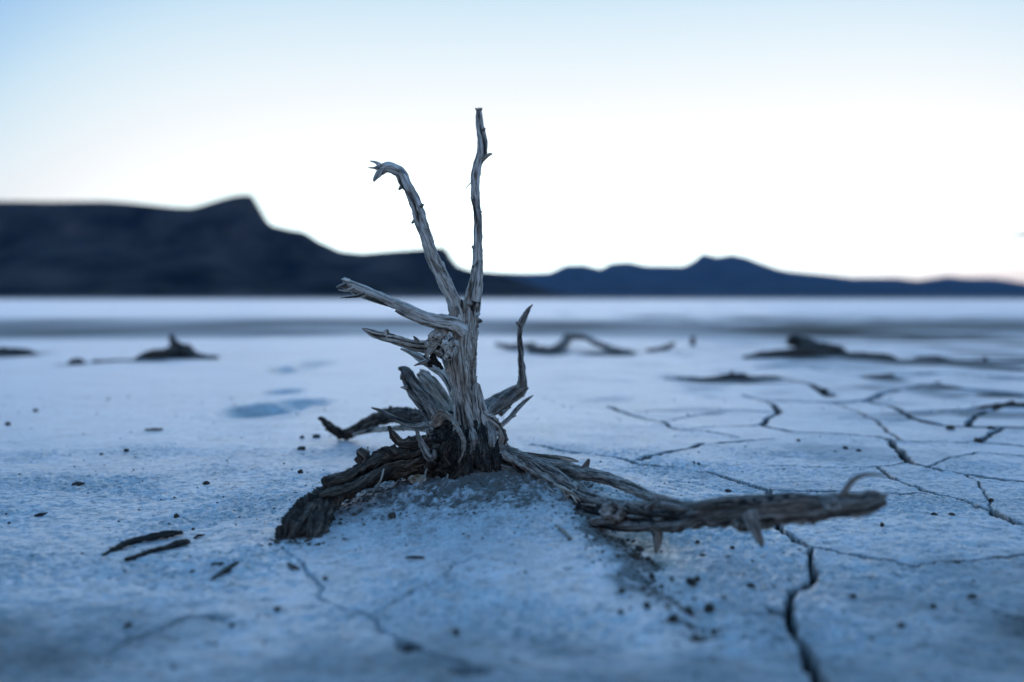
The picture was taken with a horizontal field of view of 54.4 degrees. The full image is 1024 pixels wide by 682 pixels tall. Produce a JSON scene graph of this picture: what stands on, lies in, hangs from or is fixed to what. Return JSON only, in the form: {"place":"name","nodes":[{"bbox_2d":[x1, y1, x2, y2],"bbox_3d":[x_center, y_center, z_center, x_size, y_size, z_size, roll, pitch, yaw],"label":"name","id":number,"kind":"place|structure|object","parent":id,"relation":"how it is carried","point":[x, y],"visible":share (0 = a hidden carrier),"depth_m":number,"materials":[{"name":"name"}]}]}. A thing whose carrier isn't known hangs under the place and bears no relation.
{"place":"outdoors","nodes":[
{"label":"outdoors","id":0,"kind":"place"},
{"bbox_2d":[0,194,579,296],"bbox_3d":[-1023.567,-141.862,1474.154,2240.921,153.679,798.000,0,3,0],"label":"mesa hill","id":1,"kind":"structure","parent":0,"point":[237,246],"depth_m":1385.38,"materials":[{"name":"stone"}]},
{"bbox_2d":[0,297,1023,681],"bbox_3d":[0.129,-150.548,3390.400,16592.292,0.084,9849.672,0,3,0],"label":"ground","id":2,"kind":"structure","parent":0,"point":[288,363],"depth_m":0.96,"materials":[{"name":"grey soil"}]},
{"bbox_2d":[0,346,36,355],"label":"dead stump","id":3,"kind":"object","parent":2,"relation":"on","point":[5,350],"visible":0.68,"depth_m":3.42,"materials":[{"name":"grey wood"}]},
{"bbox_2d":[34,512,47,516],"bbox_3d":[-0.434,0.159,0.918,0.008,0.003,0.013,0,3,0],"label":"bark chip","id":4,"kind":"object","parent":2,"relation":"on","point":[39,514],"visible":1,"depth_m":0.91,"materials":[{"name":"grey wood"}]},
{"bbox_2d":[68,358,84,363],"bbox_3d":[-1.327,0.067,3.027,0.046,0.031,0.078,-2,3,-31],"label":"driftwood","id":5,"kind":"object","parent":2,"relation":"on","point":[76,361],"visible":0.69,"depth_m":3.01,"materials":[{"name":"grey wood"}]},
{"bbox_2d":[72,481,84,485],"bbox_3d":[-0.458,0.150,1.051,0.011,0.004,0.011,0,3,0],"label":"bark chip","id":6,"kind":"object","parent":2,"relation":"on","point":[78,483],"visible":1,"depth_m":1.05,"materials":[{"name":"grey wood"}]},
{"bbox_2d":[92,359,139,362],"bbox_3d":[-1.229,0.067,3.094,0.139,0.022,0.041,-1,3,-23],"label":"driftwood","id":7,"kind":"object","parent":2,"relation":"on","point":[101,361],"visible":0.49,"depth_m":3.09,"materials":[{"name":"grey wood"}]},
{"bbox_2d":[123,622,132,627],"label":"soil clod","id":8,"kind":"object","parent":2,"relation":"on","point":[127,624],"visible":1,"depth_m":0.60,"materials":[{"name":"grey soil"}]},
{"bbox_2d":[101,530,183,555],"bbox_3d":[-0.301,0.161,0.803,0.017,0.006,0.082,1,3,30],"label":"bark chip","id":9,"kind":"object","parent":2,"relation":"on","point":[121,545],"visible":1,"depth_m":0.81,"materials":[{"name":"brown wood"}]},
{"bbox_2d":[145,428,162,430],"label":"bark chip","id":10,"kind":"object","parent":2,"relation":"on","point":[155,429],"visible":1,"depth_m":1.49,"materials":[{"name":"grey wood"}]},
{"bbox_2d":[124,538,190,560],"bbox_3d":[-0.274,0.161,0.774,0.010,0.006,0.065,1,3,30],"label":"bark chip","id":11,"kind":"object","parent":2,"relation":"on","point":[177,543],"visible":1,"depth_m":0.78,"materials":[{"name":"brown wood"}]},
{"bbox_2d":[134,333,218,359],"bbox_3d":[-1.071,0.026,3.284,0.260,0.106,0.266,0,3,0],"label":"dead stump","id":12,"kind":"object","parent":2,"relation":"on","point":[176,349],"visible":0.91,"depth_m":3.22,"materials":[{"name":"black wood"}]},
{"bbox_2d":[211,561,227,564],"bbox_3d":[-0.216,0.164,0.737,0.012,0.002,0.007,0,3,0],"label":"bark chip","id":13,"kind":"object","parent":2,"relation":"on","point":[218,563],"visible":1,"depth_m":0.73,"materials":[{"name":"wood"}]},
{"bbox_2d":[211,561,238,579],"bbox_3d":[-0.207,0.166,0.721,0.011,0.004,0.037,0,3,0],"label":"bark chip","id":14,"kind":"object","parent":2,"relation":"on","point":[229,567],"visible":1,"depth_m":0.72,"materials":[{"name":"brown wood"}]},
{"bbox_2d":[274,606,280,611],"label":"soil clod","id":15,"kind":"object","parent":2,"relation":"on","point":[277,608],"visible":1,"depth_m":0.63,"materials":[{"name":"grey soil"}]},
{"bbox_2d":[286,563,299,569],"bbox_3d":[-0.160,0.164,0.727,0.013,0.002,0.014,0,3,0],"label":"bark chip","id":16,"kind":"object","parent":2,"relation":"on","point":[291,565],"visible":1,"depth_m":0.72,"materials":[{"name":"wood"}]},
{"bbox_2d":[297,446,305,449],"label":"soil clod","id":17,"kind":"object","parent":2,"relation":"on","point":[301,448],"visible":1,"depth_m":1.31,"materials":[{"name":"grey soil"}]},
{"bbox_2d":[312,434,320,437],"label":"soil clod","id":18,"kind":"object","parent":2,"relation":"on","point":[316,436],"visible":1,"depth_m":1.41,"materials":[{"name":"grey soil"}]},
{"bbox_2d":[387,512,395,518],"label":"soil clod","id":19,"kind":"object","parent":2,"relation":"on","point":[391,515],"visible":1,"depth_m":0.86,"materials":[{"name":"soil"}]},
{"bbox_2d":[405,555,423,558],"bbox_3d":[-0.073,0.163,0.750,0.015,0.002,0.004,0,3,0],"label":"bark chip","id":20,"kind":"object","parent":2,"relation":"on","point":[415,557],"visible":1,"depth_m":0.75,"materials":[{"name":"wood"}]},
{"bbox_2d":[407,474,426,484],"bbox_3d":[-0.090,0.132,0.945,0.019,0.011,0.013,0,3,0],"label":"stone","id":21,"kind":"object","parent":2,"relation":"on","point":[413,479],"visible":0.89,"depth_m":0.94,"materials":[{"name":"beige stone"}]},
{"bbox_2d":[453,628,458,635],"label":"soil clod","id":22,"kind":"object","parent":2,"relation":"on","point":[456,631],"visible":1,"depth_m":0.58,"materials":[{"name":"grey soil"}]},
{"bbox_2d":[0,395,1023,681],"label":"soil crumbs","id":23,"kind":"object","parent":2,"relation":"on","point":[644,587],"visible":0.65,"depth_m":0.78,"materials":[{"name":"brown soil"}]},
{"bbox_2d":[548,517,571,538],"bbox_3d":[0.038,0.152,0.809,0.004,0.006,0.056,-1,3,-16],"label":"wood sliver","id":24,"kind":"object","parent":2,"relation":"on","point":[564,531],"visible":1,"depth_m":0.80,"materials":[{"name":"grey plant"}]},
{"bbox_2d":[495,333,635,353],"bbox_3d":[0.180,0.015,3.682,0.343,0.074,0.583,-1,3,-18],"label":"driftwood","id":25,"kind":"object","parent":2,"relation":"on","point":[561,345],"visible":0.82,"depth_m":3.70,"materials":[{"name":"grey wood"}]},
{"bbox_2d":[274,107,889,552],"bbox_3d":[-0.091,-0.031,0.972,0.339,0.398,0.880,-1,3,-27],"label":"dead shrub","id":26,"kind":"object","parent":2,"relation":"on","point":[460,425],"visible":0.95,"depth_m":0.95,"materials":[{"name":"grey wood"}]},
{"bbox_2d":[618,588,625,592],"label":"soil clod","id":27,"kind":"object","parent":2,"relation":"on","point":[621,590],"visible":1,"depth_m":0.65,"materials":[{"name":"grey soil"}]},
{"bbox_2d":[628,551,639,559],"bbox_3d":[0.091,0.160,0.743,0.009,0.007,0.008,0,3,0],"label":"soil clod","id":28,"kind":"object","parent":2,"relation":"on","point":[635,555],"visible":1,"depth_m":0.74,"materials":[{"name":"soil"}]},
{"bbox_2d":[635,545,643,551],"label":"soil clod","id":29,"kind":"object","parent":2,"relation":"on","point":[639,548],"visible":0.73,"depth_m":0.78,"materials":[{"name":"soil"}]},
{"bbox_2d":[643,601,650,608],"bbox_3d":[0.085,0.166,0.623,0.005,0.005,0.006,0,3,0],"label":"soil clod","id":30,"kind":"object","parent":2,"relation":"on","point":[646,604],"visible":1,"depth_m":0.62,"materials":[{"name":"grey soil"}]},
{"bbox_2d":[649,572,654,578],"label":"soil clod","id":31,"kind":"object","parent":2,"relation":"on","point":[652,575],"visible":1,"depth_m":0.70,"materials":[{"name":"soil"}]},
{"bbox_2d":[645,342,677,351],"bbox_3d":[0.596,0.030,3.681,0.112,0.041,0.244,2,3,34],"label":"driftwood","id":32,"kind":"object","parent":2,"relation":"on","point":[667,346],"visible":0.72,"depth_m":3.68,"materials":[{"name":"grey wood"}]},
{"bbox_2d":[667,613,678,622],"bbox_3d":[0.096,0.166,0.596,0.007,0.005,0.008,0,3,0],"label":"soil clod","id":33,"kind":"object","parent":2,"relation":"on","point":[672,618],"visible":1,"depth_m":0.59,"materials":[{"name":"black soil"}]},
{"bbox_2d":[681,607,694,615],"bbox_3d":[0.110,0.169,0.621,0.009,0.006,0.007,0,3,0],"label":"soil clod","id":34,"kind":"object","parent":2,"relation":"on","point":[689,611],"visible":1,"depth_m":0.62,"materials":[{"name":"black soil"}]},
{"bbox_2d":[686,577,697,585],"bbox_3d":[0.125,0.168,0.691,0.008,0.008,0.008,0,3,0],"label":"soil clod","id":35,"kind":"object","parent":2,"relation":"on","point":[691,581],"visible":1,"depth_m":0.69,"materials":[{"name":"soil"}]},
{"bbox_2d":[690,336,695,345],"bbox_3d":[0.745,0.012,4.104,0.023,0.073,0.027,1,3,24],"label":"driftwood","id":36,"kind":"object","parent":2,"relation":"on","point":[692,341],"visible":0.66,"depth_m":4.10,"materials":[{"name":"grey wood"}]},
{"bbox_2d":[689,635,702,642],"bbox_3d":[0.105,0.171,0.569,0.008,0.006,0.010,0,3,0],"label":"soil clod","id":37,"kind":"object","parent":2,"relation":"on","point":[696,638],"visible":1,"depth_m":0.57,"materials":[{"name":"grey soil"}]},
{"bbox_2d":[703,603,714,612],"bbox_3d":[0.126,0.171,0.636,0.008,0.007,0.008,0,3,0],"label":"soil clod","id":38,"kind":"object","parent":2,"relation":"on","point":[709,608],"visible":1,"depth_m":0.63,"materials":[{"name":"black soil"}]},
{"bbox_2d":[664,371,790,380],"bbox_3d":[0.522,0.095,2.433,0.308,0.040,0.068,0,3,-3],"label":"driftwood","id":39,"kind":"object","parent":2,"relation":"on","point":[731,375],"visible":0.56,"depth_m":2.41,"materials":[{"name":"grey wood"}]},
{"bbox_2d":[747,583,755,587],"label":"soil clod","id":40,"kind":"object","parent":2,"relation":"on","point":[750,585],"visible":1,"depth_m":0.69,"materials":[{"name":"grey soil"}]},
{"bbox_2d":[742,335,897,358],"bbox_3d":[1.006,0.030,3.410,0.502,0.088,0.458,0,3,0],"label":"fallen trunk","id":41,"kind":"object","parent":2,"relation":"on","point":[805,346],"visible":0.81,"depth_m":3.35,"materials":[{"name":"black wood"}]},
{"bbox_2d":[822,388,828,394],"bbox_3d":[0.668,0.109,2.115,0.017,0.018,0.028,-1,3,-18],"label":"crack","id":42,"kind":"object","parent":2,"relation":"on","point":[825,390],"visible":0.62,"depth_m":2.11,"materials":[{"name":"black soil"}]},
{"bbox_2d":[866,373,894,376],"bbox_3d":[0.926,0.094,2.494,0.076,0.026,0.039,0,3,-4],"label":"driftwood","id":43,"kind":"object","parent":2,"relation":"on","point":[884,375],"visible":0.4,"depth_m":2.49,"materials":[{"name":"grey wood"}]},
{"bbox_2d":[897,622,905,626],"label":"soil clod","id":44,"kind":"object","parent":2,"relation":"on","point":[900,624],"visible":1,"depth_m":0.61,"materials":[{"name":"grey soil"}]},
{"bbox_2d":[946,425,954,429],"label":"soil clod","id":45,"kind":"object","parent":2,"relation":"on","point":[949,427],"visible":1,"depth_m":1.50,"materials":[{"name":"grey soil"}]},
{"bbox_2d":[913,356,1023,362],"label":"fallen trunk","id":46,"kind":"object","parent":2,"relation":"on","point":[941,358],"visible":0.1,"depth_m":3.11,"materials":[{"name":"grey wood"}]},
{"bbox_2d":[967,594,977,598],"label":"soil clod","id":47,"kind":"object","parent":2,"relation":"on","point":[972,596],"visible":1,"depth_m":0.66,"materials":[{"name":"grey soil"}]},
{"bbox_2d":[973,437,981,442],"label":"soil clod","id":48,"kind":"object","parent":2,"relation":"on","point":[978,440],"visible":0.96,"depth_m":1.37,"materials":[{"name":"grey soil"}]},
{"bbox_2d":[976,400,1023,410],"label":"driftwood","id":49,"kind":"object","parent":2,"relation":"on","point":[998,406],"visible":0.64,"depth_m":1.80,"materials":[{"name":"grey wood"}]},
{"bbox_2d":[0,0,1023,282],"label":"sky","id":50,"kind":"structure","parent":0,"point":[847,138],"materials":[{"name":"white"}]},
{"bbox_2d":[483,252,1023,296],"bbox_3d":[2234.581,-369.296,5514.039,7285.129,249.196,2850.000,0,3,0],"label":"mountain range","id":51,"kind":"structure","parent":0,"point":[702,274],"depth_m":4902.76,"materials":[{"name":"blue stone"}]},
{"bbox_2d":[1000,233,1023,236],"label":"cloud","id":52,"kind":"structure","parent":0,"point":[1016,235],"depth_m":7754.95,"materials":[{"name":"grey"}]}
]}

